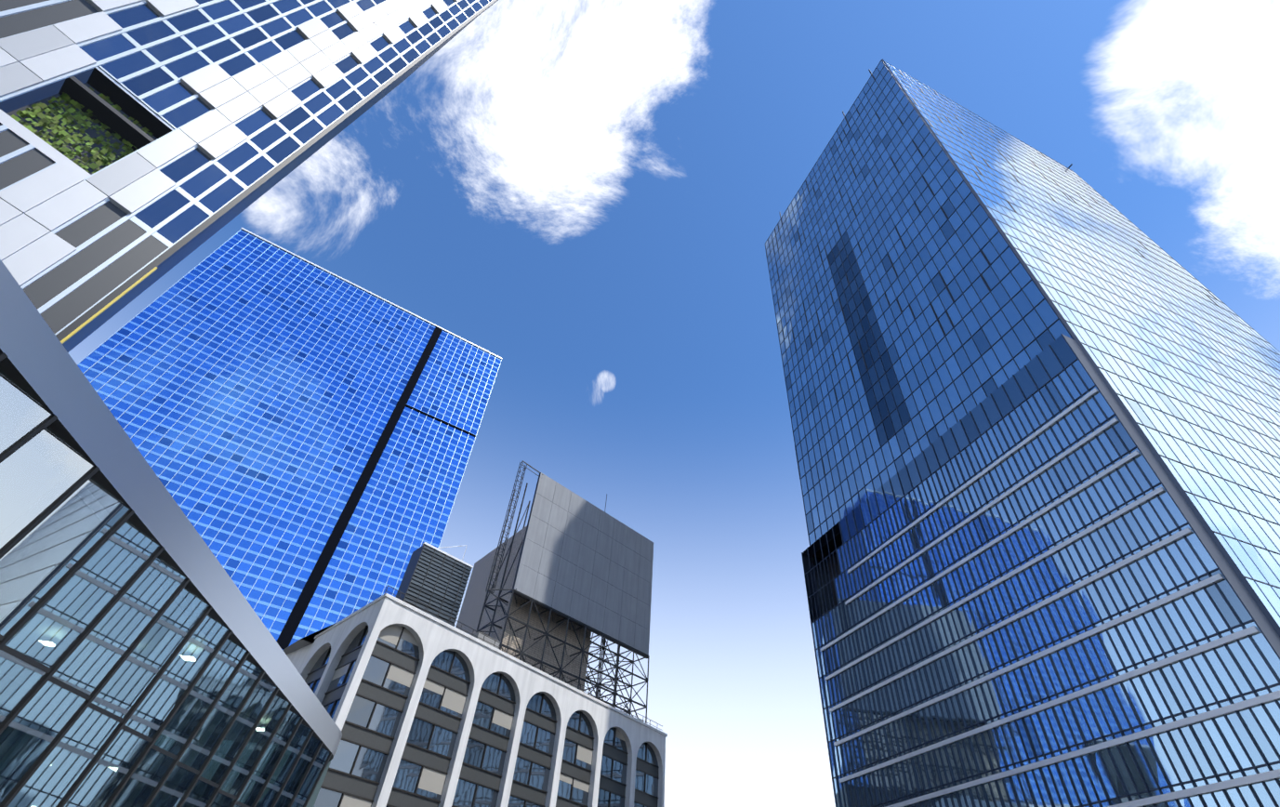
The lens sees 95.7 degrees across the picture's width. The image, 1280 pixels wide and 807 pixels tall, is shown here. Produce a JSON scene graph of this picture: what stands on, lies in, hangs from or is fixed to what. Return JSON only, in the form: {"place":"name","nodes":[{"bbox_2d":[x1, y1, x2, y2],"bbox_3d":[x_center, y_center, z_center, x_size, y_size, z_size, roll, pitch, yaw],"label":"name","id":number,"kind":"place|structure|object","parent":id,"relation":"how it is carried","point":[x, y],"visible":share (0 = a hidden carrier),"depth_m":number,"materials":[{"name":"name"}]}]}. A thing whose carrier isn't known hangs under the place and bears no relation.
{"place":"outdoors","nodes":[
{"label":"outdoors","id":0,"kind":"place"},
{"bbox_2d":[0,0,498,352],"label":"tower","id":1,"kind":"structure","parent":0,"point":[145,145],"depth_m":35.55,"materials":[{"name":"white glass"}]},
{"bbox_2d":[77,227,502,649],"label":"blue tower","id":2,"kind":"structure","parent":0,"point":[301,432],"depth_m":118.29,"materials":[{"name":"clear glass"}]},
{"bbox_2d":[67,0,1279,806],"label":"sky","id":3,"kind":"structure","parent":0,"point":[588,195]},
{"bbox_2d":[765,58,1279,806],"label":"tower","id":4,"kind":"structure","parent":0,"point":[1033,395],"depth_m":71.58,"materials":[{"name":"blue glass"}]},
{"label":"ground","id":5,"kind":"structure","parent":0,"visible":0},
{"bbox_2d":[0,259,342,806],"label":"frame","id":6,"kind":"object","parent":5,"relation":"on","point":[38,363],"visible":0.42,"depth_m":15.37,"materials":[{"name":"grey metal"}]},
{"bbox_2d":[0,351,330,806],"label":"glass windows","id":7,"kind":"structure","parent":6,"relation":"attached to","point":[42,471],"depth_m":15.48,"materials":[{"name":"glass"}]},
{"bbox_2d":[395,541,473,626],"bbox_3d":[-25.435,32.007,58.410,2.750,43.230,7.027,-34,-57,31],"label":"vent unit","id":8,"kind":"object","parent":5,"relation":"on","point":[436,578],"visible":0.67,"depth_m":68.32,"materials":[{"name":"grey metal"}]},
{"bbox_2d":[282,584,667,806],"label":"arched building","id":9,"kind":"structure","parent":5,"relation":"on","point":[411,698],"depth_m":55.19,"materials":[{"name":"white paint"}]},
{"bbox_2d":[455,525,591,691],"bbox_3d":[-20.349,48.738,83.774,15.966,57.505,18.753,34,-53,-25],"label":"rooftop structure","id":10,"kind":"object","parent":5,"relation":"on","point":[472,605],"depth_m":89.63,"materials":[{"name":"concrete"}]},
{"bbox_2d":[451,460,653,753],"bbox_3d":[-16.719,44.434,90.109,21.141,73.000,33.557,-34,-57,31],"label":"billboard","id":11,"kind":"object","parent":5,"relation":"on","point":[585,564],"visible":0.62,"depth_m":95.37,"materials":[{"name":"metal"}]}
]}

